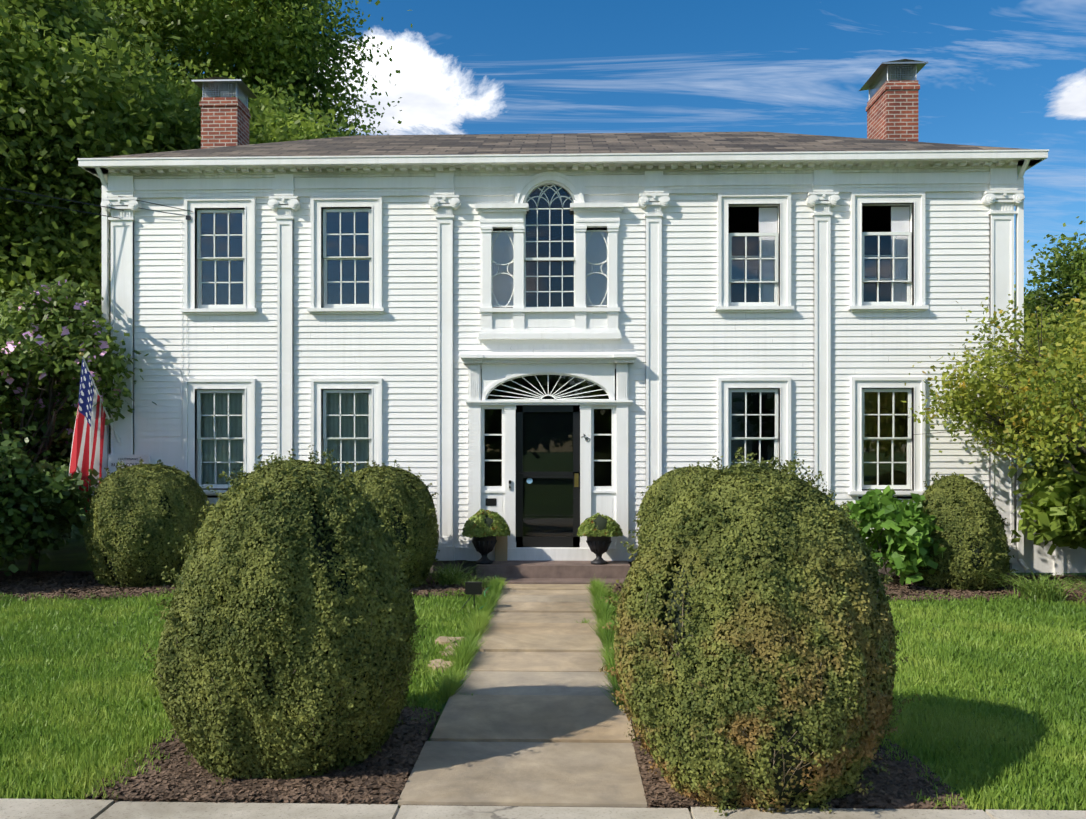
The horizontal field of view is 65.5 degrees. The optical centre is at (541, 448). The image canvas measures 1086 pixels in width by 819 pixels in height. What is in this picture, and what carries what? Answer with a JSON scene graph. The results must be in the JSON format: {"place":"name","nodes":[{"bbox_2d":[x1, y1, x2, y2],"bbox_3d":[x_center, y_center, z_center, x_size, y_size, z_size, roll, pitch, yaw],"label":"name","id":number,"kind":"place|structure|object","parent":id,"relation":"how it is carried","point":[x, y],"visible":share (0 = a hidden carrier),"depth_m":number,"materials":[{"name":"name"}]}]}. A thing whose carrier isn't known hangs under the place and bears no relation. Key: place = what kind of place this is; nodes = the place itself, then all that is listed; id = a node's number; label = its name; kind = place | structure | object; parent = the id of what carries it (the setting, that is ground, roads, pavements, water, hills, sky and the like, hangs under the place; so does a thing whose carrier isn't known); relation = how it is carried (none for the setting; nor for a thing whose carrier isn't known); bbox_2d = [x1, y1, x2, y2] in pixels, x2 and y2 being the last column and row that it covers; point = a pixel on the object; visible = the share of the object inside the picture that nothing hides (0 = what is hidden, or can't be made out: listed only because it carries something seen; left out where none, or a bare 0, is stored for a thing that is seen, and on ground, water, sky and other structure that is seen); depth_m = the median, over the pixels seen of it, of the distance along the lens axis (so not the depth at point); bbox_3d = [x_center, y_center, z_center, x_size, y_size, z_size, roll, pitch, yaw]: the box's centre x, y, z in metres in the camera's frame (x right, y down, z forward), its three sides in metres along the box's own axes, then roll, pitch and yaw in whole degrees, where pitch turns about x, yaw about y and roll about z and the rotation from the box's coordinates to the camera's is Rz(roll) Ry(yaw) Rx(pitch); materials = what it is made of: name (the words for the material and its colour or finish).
{"place":"outdoors","nodes":[
{"label":"outdoors","id":0,"kind":"place"},
{"bbox_2d":[81,356,120,445],"bbox_3d":[-6.298,-0.650,12.071,0.061,1.228,1.116,0,0,-2],"label":"flag pole","id":1,"kind":"object","parent":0,"point":[118,441],"visible":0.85,"depth_m":12.24,"materials":[{"name":"white metal"}]},
{"bbox_2d":[69,359,105,511],"bbox_3d":[-6.363,-0.018,11.807,0.212,2.433,0.855,0,0,1],"label":"flag","id":2,"kind":"object","parent":1,"relation":"attached to","point":[87,445],"visible":0.85,"depth_m":11.71,"materials":[{"name":"fabric"}]},
{"bbox_2d":[0,799,1085,818],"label":"sidewalk","id":3,"kind":"structure","parent":0,"point":[55,809],"depth_m":4.29,"materials":[{"name":"concrete"}]},
{"bbox_2d":[0,454,1085,811],"bbox_3d":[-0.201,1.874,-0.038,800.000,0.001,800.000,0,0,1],"label":"ground","id":4,"kind":"structure","parent":0,"point":[64,556],"depth_m":12.63,"materials":[{"name":"green plant"}]},
{"bbox_2d":[0,297,110,559],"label":"hedge","id":5,"kind":"object","parent":4,"relation":"on","point":[54,453],"depth_m":12.77,"materials":[{"name":"green plant"}]},
{"bbox_2d":[79,284,110,335],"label":"hedge","id":6,"kind":"object","parent":4,"relation":"on","point":[99,306],"depth_m":15.99,"materials":[{"name":"green plant"}]},
{"bbox_2d":[0,0,227,322],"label":"tree","id":7,"kind":"object","parent":4,"relation":"on","point":[63,107],"depth_m":16.28,"materials":[{"name":"green plant"}]},
{"bbox_2d":[0,0,411,242],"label":"tree","id":8,"kind":"object","parent":4,"relation":"on","point":[278,33],"depth_m":25.02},
{"bbox_2d":[20,53,401,265],"bbox_3d":[-7.940,-4.032,21.797,9.655,11.841,9.468,0,0,1],"label":"tree","id":9,"kind":"object","parent":4,"relation":"on","point":[281,124],"depth_m":19.67,"materials":[{"name":"green plant"}]},
{"bbox_2d":[0,571,489,600],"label":"mulch bed","id":10,"kind":"object","parent":4,"relation":"on","point":[146,589],"depth_m":11.21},
{"bbox_2d":[114,715,437,803],"bbox_3d":[-1.586,1.862,5.259,1.715,0.001,1.680,0,0,1],"label":"mulch bed","id":11,"kind":"object","parent":4,"relation":"on","point":[328,783],"visible":0.02,"depth_m":4.45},
{"bbox_2d":[85,706,439,804],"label":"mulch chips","id":12,"kind":"object","parent":11,"relation":"on","point":[379,777],"visible":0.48,"depth_m":4.67,"materials":[{"name":"brown wood"}]},
{"bbox_2d":[143,445,427,784],"bbox_3d":[-1.508,0.920,5.257,1.633,1.908,1.611,0,0,1],"label":"boxwood","id":13,"kind":"object","parent":12,"relation":"on","point":[247,497],"depth_m":4.69,"materials":[{"name":"green plant"}]},
{"bbox_2d":[428,636,468,672],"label":"stones","id":14,"kind":"object","parent":4,"relation":"on","point":[441,640],"visible":0.29,"depth_m":7.65,"materials":[{"name":"beige stone"}]},
{"bbox_2d":[425,575,512,701],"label":"grass","id":15,"kind":"structure","parent":4,"relation":"on","point":[477,623],"depth_m":7.48,"materials":[{"name":"green plant"}]},
{"bbox_2d":[459,582,481,611],"bbox_3d":[-0.819,1.699,9.646,0.286,0.350,0.163,0,0,-16],"label":"landscape spotlight","id":16,"kind":"object","parent":4,"relation":"on","point":[473,588],"visible":0.85,"depth_m":9.61,"materials":[{"name":"black paint"}]},
{"bbox_2d":[443,805,640,807],"bbox_3d":[-0.009,1.893,7.919,1.240,0.062,7.060,0,0,1],"label":"pavement joint","id":17,"kind":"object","parent":4,"relation":"on","point":[533,806],"depth_m":4.39,"materials":[{"name":"grey concrete"}]},
{"bbox_2d":[398,741,646,807],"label":"walk slab","id":18,"kind":"structure","parent":17,"relation":"on","point":[529,774],"depth_m":4.76,"materials":[{"name":"beige concrete"}]},
{"bbox_2d":[431,695,634,742],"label":"walk slab","id":19,"kind":"structure","parent":17,"relation":"on","point":[538,718],"depth_m":5.68,"materials":[{"name":"beige concrete"}]},
{"bbox_2d":[454,671,614,695],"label":"walk slab","id":20,"kind":"structure","parent":17,"relation":"on","point":[525,683],"depth_m":6.65,"materials":[{"name":"beige concrete"}]},
{"bbox_2d":[466,652,606,671],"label":"walk slab","id":21,"kind":"structure","parent":17,"relation":"on","point":[542,661],"depth_m":7.29,"materials":[{"name":"beige concrete"}]},
{"bbox_2d":[473,634,606,651],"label":"walk slab","id":22,"kind":"structure","parent":17,"relation":"on","point":[532,643],"depth_m":7.92,"materials":[{"name":"beige concrete"}]},
{"bbox_2d":[483,622,597,634],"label":"walk slab","id":23,"kind":"structure","parent":17,"relation":"on","point":[545,628],"depth_m":8.64,"materials":[{"name":"beige concrete"}]},
{"bbox_2d":[488,612,596,622],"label":"walk slab","id":24,"kind":"structure","parent":17,"relation":"on","point":[509,617],"depth_m":9.25,"materials":[{"name":"beige concrete"}]},
{"bbox_2d":[493,602,596,612],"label":"walk slab","id":25,"kind":"structure","parent":17,"relation":"on","point":[550,607],"depth_m":9.73,"materials":[{"name":"beige concrete"}]},
{"bbox_2d":[500,590,591,594],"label":"walk slab","id":26,"kind":"structure","parent":17,"relation":"on","point":[545,592],"depth_m":10.86,"materials":[{"name":"beige concrete"}]},
{"bbox_2d":[502,584,590,589],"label":"walk slab","id":27,"kind":"structure","parent":17,"relation":"on","point":[544,587],"depth_m":11.17,"materials":[{"name":"beige concrete"}]},
{"bbox_2d":[498,595,594,601],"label":"walk slab","id":28,"kind":"structure","parent":17,"relation":"on","point":[545,598],"depth_m":10.33,"materials":[{"name":"beige concrete"}]},
{"bbox_2d":[0,588,1085,812],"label":"lawn grass","id":29,"kind":"structure","parent":4,"relation":"on","point":[1054,750],"depth_m":6.36,"materials":[{"name":"green plant"}]},
{"bbox_2d":[0,570,1085,602],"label":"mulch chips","id":30,"kind":"object","parent":4,"relation":"on","point":[45,585],"visible":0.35,"depth_m":11.10,"materials":[{"name":"brown wood"}]},
{"bbox_2d":[0,426,105,575],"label":"low shrub","id":31,"kind":"object","parent":30,"relation":"on","point":[33,500],"visible":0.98,"depth_m":11.42,"materials":[{"name":"green plant"}]},
{"bbox_2d":[0,272,156,572],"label":"rose of sharon","id":32,"kind":"object","parent":30,"relation":"on","point":[14,364],"depth_m":12.12,"materials":[{"name":"green plant"}]},
{"bbox_2d":[83,457,213,587],"bbox_3d":[-5.496,0.996,11.793,1.701,1.757,1.785,0,0,1],"label":"bush","id":33,"kind":"object","parent":30,"relation":"on","point":[93,539],"depth_m":11.22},
{"bbox_2d":[346,460,439,588],"bbox_3d":[-2.183,1.014,11.430,1.609,1.720,1.623,0,0,1],"label":"boxwood","id":34,"kind":"object","parent":30,"relation":"on","point":[425,508],"depth_m":11.02,"materials":[{"name":"green plant"}]},
{"bbox_2d":[422,559,484,585],"bbox_3d":[-1.258,1.727,11.509,1.457,0.294,1.449,0,0,1],"label":"grass clump","id":35,"kind":"object","parent":30,"relation":"on","point":[445,574],"depth_m":11.48,"materials":[{"name":"green plant"}]},
{"bbox_2d":[449,573,496,586],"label":"grass clump","id":36,"kind":"object","parent":30,"relation":"on","point":[474,579],"depth_m":11.23,"materials":[{"name":"green plant"}]},
{"bbox_2d":[633,461,727,546],"bbox_3d":[2.085,1.026,11.289,1.758,1.696,1.644,0,0,1],"label":"boxwood","id":37,"kind":"object","parent":30,"relation":"on","point":[664,483],"depth_m":11.06,"materials":[{"name":"green plant"}]},
{"bbox_2d":[843,485,947,585],"bbox_3d":[4.626,1.191,11.364,1.471,1.378,1.456,0,0,1],"label":"leafy shrub","id":38,"kind":"object","parent":30,"relation":"on","point":[909,527],"depth_m":11.02,"materials":[{"name":"green plant"}]},
{"bbox_2d":[905,472,1017,590],"bbox_3d":[5.622,1.103,11.395,1.400,1.542,1.476,0,0,1],"label":"bush","id":39,"kind":"object","parent":30,"relation":"on","point":[937,491],"depth_m":10.95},
{"bbox_2d":[968,570,1085,603],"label":"grass clump","id":40,"kind":"object","parent":30,"relation":"on","point":[1040,590],"visible":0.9,"depth_m":10.27,"materials":[{"name":"green plant"}]},
{"bbox_2d":[1030,570,1085,600],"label":"grass clump","id":41,"kind":"object","parent":30,"relation":"on","point":[1077,587],"visible":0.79,"depth_m":10.35,"materials":[{"name":"green plant"}]},
{"bbox_2d":[477,560,629,580],"bbox_3d":[0.176,1.762,12.161,2.160,0.225,0.610,0,0,1],"label":"stoop","id":42,"kind":"object","parent":4,"relation":"on","point":[547,569],"visible":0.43,"depth_m":11.87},
{"bbox_2d":[472,535,496,563],"bbox_3d":[-0.816,1.434,12.102,0.400,0.430,0.400,0,0,1],"label":"urn","id":43,"kind":"object","parent":42,"relation":"on","point":[484,546],"visible":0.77,"depth_m":11.99,"materials":[{"name":"grey metal"}]},
{"bbox_2d":[484,515,495,527],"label":"potted plant","id":44,"kind":"object","parent":43,"relation":"in","point":[489,521],"visible":0.04,"depth_m":11.92,"materials":[{"name":"green plant"}]},
{"bbox_2d":[462,509,510,537],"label":"urn mums","id":45,"kind":"object","parent":44,"relation":"on","point":[475,525],"visible":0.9,"depth_m":11.90,"materials":[{"name":"green plant"}]},
{"bbox_2d":[495,536,507,560],"bbox_3d":[-0.588,1.452,12.386,0.180,0.395,0.100,0,0,1],"label":"cardboard box","id":46,"kind":"object","parent":42,"relation":"on","point":[501,545],"visible":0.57,"depth_m":12.34,"materials":[{"name":"beige"}]},
{"bbox_2d":[586,536,611,564],"bbox_3d":[0.824,1.434,12.059,0.400,0.430,0.400,0,0,1],"label":"urn","id":47,"kind":"object","parent":42,"relation":"on","point":[598,546],"visible":0.81,"depth_m":11.95,"materials":[{"name":"grey metal"}]},
{"bbox_2d":[585,515,609,530],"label":"potted plant","id":48,"kind":"object","parent":47,"relation":"in","point":[600,521],"visible":0.25,"depth_m":11.86,"materials":[{"name":"green plant"}]},
{"bbox_2d":[577,512,622,536],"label":"urn mums","id":49,"kind":"object","parent":47,"relation":"in","point":[612,529],"visible":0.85,"depth_m":11.85,"materials":[{"name":"green plant"}]},
{"bbox_2d":[492,578,626,585],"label":"step slab","id":50,"kind":"structure","parent":4,"relation":"on","point":[611,581],"depth_m":11.64,"materials":[{"name":"beige concrete"}]},
{"bbox_2d":[585,577,628,705],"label":"grass","id":51,"kind":"structure","parent":4,"relation":"on","point":[601,606],"depth_m":8.19,"materials":[{"name":"green plant"}]},
{"bbox_2d":[430,560,1009,574],"bbox_3d":[0.297,1.767,15.454,13.270,0.215,5.860,0,0,1],"label":"foundation","id":52,"kind":"object","parent":4,"relation":"on","point":[471,565],"depth_m":12.56,"materials":[{"name":"stone"}]},
{"bbox_3d":[0.297,-1.226,15.454,13.310,5.800,5.900,0,0,1],"label":"house","id":53,"kind":"object","parent":52,"relation":"on","visible":0},
{"bbox_2d":[0,187,192,219],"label":"service wires","id":54,"kind":"object","parent":53,"relation":"attached to","point":[188,217],"visible":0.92,"depth_m":12.40,"materials":[{"name":"black paint"}]},
{"bbox_2d":[108,454,150,474],"bbox_3d":[-6.115,0.249,12.589,0.620,0.310,0.160,0,0,1],"label":"name board","id":55,"kind":"object","parent":53,"relation":"attached to","point":[113,458],"visible":0.45,"depth_m":12.51,"materials":[{"name":"white paint"}]},
{"bbox_2d":[180,219,186,449],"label":"antenna lead wires","id":56,"kind":"object","parent":53,"relation":"attached to","point":[186,341],"visible":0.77,"depth_m":12.62,"materials":[{"name":"white paint"}]},
{"bbox_2d":[486,405,579,546],"bbox_3d":[-0.125,0.419,12.509,1.400,2.110,0.080,0,0,1],"label":"front door","id":57,"kind":"structure","parent":53,"relation":"attached to","point":[522,541],"depth_m":12.51,"materials":[{"name":"black wood"}]},
{"bbox_2d":[523,412,572,536],"bbox_3d":[0.099,0.389,12.528,0.754,1.870,0.001,0,0,1],"label":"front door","id":58,"kind":"structure","parent":57,"relation":"in","point":[547,447],"depth_m":12.53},
{"bbox_2d":[574,473,577,486],"bbox_3d":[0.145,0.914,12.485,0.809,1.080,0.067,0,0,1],"label":"brass door hardware","id":59,"kind":"object","parent":57,"relation":"attached to","point":[575,479],"depth_m":12.48,"materials":[{"name":"brown metal"}]},
{"bbox_2d":[197,184,911,488],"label":"window sashes","id":60,"kind":"object","parent":53,"relation":"attached to","point":[878,257],"depth_m":12.52,"materials":[{"name":"white wood"}]},
{"bbox_2d":[201,393,242,483],"bbox_3d":[-4.790,-0.133,12.765,0.730,1.475,0.001,0,0,1],"label":"curtain","id":61,"kind":"object","parent":60,"relation":"hanging from","point":[209,475],"depth_m":12.77,"materials":[{"name":"white fabric"}]},
{"bbox_2d":[327,393,368,475],"bbox_3d":[-2.890,-0.133,12.716,0.730,1.475,0.001,0,0,1],"label":"curtain","id":62,"kind":"object","parent":60,"relation":"hanging from","point":[361,432],"depth_m":12.72,"materials":[{"name":"white fabric"}]},
{"bbox_2d":[493,232,513,305],"bbox_3d":[-0.568,-2.663,12.577,0.340,1.125,0.001,0,0,1],"label":"palladian curtain","id":63,"kind":"object","parent":60,"relation":"attached to","point":[505,297],"visible":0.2,"depth_m":12.58,"materials":[{"name":"white fabric"}]},
{"bbox_2d":[201,187,907,485],"bbox_3d":[0.136,-1.678,12.548,10.500,4.484,0.058,0,0,1],"label":"window glass","id":64,"kind":"object","parent":60,"relation":"in","point":[558,306],"visible":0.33,"depth_m":12.54,"materials":[{"name":"glass"}]},
{"bbox_2d":[201,185,929,560],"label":"window interior","id":65,"kind":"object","parent":60,"relation":"in","point":[368,302],"depth_m":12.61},
{"bbox_2d":[586,232,606,304],"bbox_3d":[0.821,-2.663,12.541,0.340,1.125,0.001,0,0,1],"label":"palladian curtain","id":66,"kind":"object","parent":60,"relation":"attached to","point":[591,288],"visible":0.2,"depth_m":12.54,"materials":[{"name":"white fabric"}]},
{"bbox_2d":[134,192,989,547],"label":"clapboards","id":67,"kind":"object","parent":53,"relation":"attached to","point":[704,346],"visible":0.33,"depth_m":12.47,"materials":[{"name":"paint"}]},
{"bbox_2d":[84,160,1039,178],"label":"roof cornice","id":68,"kind":"structure","parent":53,"relation":"on","point":[573,169],"depth_m":12.36,"materials":[{"name":"paint"}]},
{"bbox_2d":[77,149,1048,572],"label":"gutter fascia","id":69,"kind":"structure","parent":53,"relation":"attached to","point":[99,165],"depth_m":12.23,"materials":[{"name":"white paint"}]},
{"bbox_2d":[98,132,1034,157],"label":"roof","id":70,"kind":"structure","parent":53,"relation":"on","point":[557,143],"depth_m":13.40,"materials":[{"name":"grey"}]},
{"bbox_2d":[199,97,250,148],"bbox_3d":[-5.948,-5.456,15.916,0.720,2.060,0.640,0,0,1],"label":"chimney","id":71,"kind":"object","parent":70,"relation":"on","point":[224,121],"visible":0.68,"depth_m":15.62,"materials":[{"name":"brick"}]},
{"bbox_2d":[192,77,257,107],"bbox_3d":[-5.948,-6.649,15.914,0.920,0.333,0.845,0,0,1],"label":"chimney cap","id":72,"kind":"object","parent":71,"relation":"on","point":[218,87],"visible":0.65,"depth_m":15.74,"materials":[{"name":"silver metal"}]},
{"bbox_2d":[866,80,919,141],"bbox_3d":[6.424,-5.476,15.475,0.600,2.100,1.000,0,0,1],"label":"chimney","id":73,"kind":"object","parent":70,"relation":"on","point":[892,110],"visible":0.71,"depth_m":15.00,"materials":[{"name":"brick"}]},
{"bbox_2d":[859,59,927,99],"bbox_3d":[6.424,-6.689,15.472,0.800,0.333,1.205,0,0,1],"label":"chimney cap","id":74,"kind":"object","parent":73,"relation":"on","point":[899,70],"visible":0.65,"depth_m":15.18,"materials":[{"name":"silver metal"}]},
{"bbox_2d":[759,208,776,301],"bbox_3d":[3.362,-2.836,12.523,0.270,1.460,0.001,0,0,1],"label":"curtain","id":75,"kind":"object","parent":53,"relation":"attached to","point":[767,220],"visible":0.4,"depth_m":12.52,"materials":[{"name":"white fabric"}]},
{"bbox_2d":[891,207,909,301],"bbox_3d":[5.301,-2.836,12.473,0.270,1.460,0.001,0,0,1],"label":"curtain","id":76,"kind":"object","parent":53,"relation":"attached to","point":[900,219],"visible":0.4,"depth_m":12.47,"materials":[{"name":"white fabric"}]},
{"bbox_2d":[630,718,969,809],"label":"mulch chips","id":77,"kind":"object","parent":4,"relation":"on","point":[897,785],"visible":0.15,"depth_m":4.56,"materials":[{"name":"brown wood"}]},
{"bbox_2d":[598,447,920,815],"bbox_3d":[1.181,0.940,4.866,1.690,1.869,1.738,0,0,1],"label":"boxwood","id":78,"kind":"object","parent":77,"relation":"on","point":[730,484],"depth_m":4.33,"materials":[{"name":"green plant"}]},
{"bbox_2d":[609,575,1084,602],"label":"mulch bed","id":79,"kind":"object","parent":4,"relation":"on","point":[945,590],"depth_m":11.05,"materials":[{"name":"brown wood"}]},
{"bbox_2d":[1007,426,1085,562],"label":"shrub","id":80,"kind":"object","parent":79,"relation":"on","point":[1057,514],"depth_m":11.19,"materials":[{"name":"green plant"}]},
{"bbox_2d":[902,269,1085,489],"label":"yellow tree","id":81,"kind":"object","parent":4,"relation":"on","point":[1037,382],"depth_m":10.79,"materials":[{"name":"plant"}]},
{"bbox_2d":[1014,319,1073,462],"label":"tree","id":82,"kind":"object","parent":4,"relation":"on","point":[1034,448],"depth_m":47.64,"materials":[{"name":"green plant"}]},
{"bbox_2d":[1010,463,1085,574],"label":"board fence","id":83,"kind":"object","parent":4,"relation":"on","point":[1038,559],"visible":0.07,"depth_m":12.37,"materials":[{"name":"white paint"}]},
{"bbox_2d":[1014,279,1085,456],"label":"tree","id":84,"kind":"object","parent":4,"relation":"on","point":[1026,377],"depth_m":41.88,"materials":[{"name":"green plant"}]},
{"bbox_2d":[1014,216,1085,458],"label":"tree","id":85,"kind":"object","parent":4,"relation":"on","point":[1065,274],"depth_m":21.60,"materials":[{"name":"green plant"}]},
{"bbox_2d":[101,168,1024,562],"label":"house trim","id":86,"kind":"structure","parent":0,"point":[581,322],"depth_m":12.44,"materials":[{"name":"white wood"}]},
{"bbox_2d":[164,0,1085,296],"label":"sky","id":87,"kind":"structure","parent":0,"point":[997,73],"materials":[{"name":"blue"}]}
]}

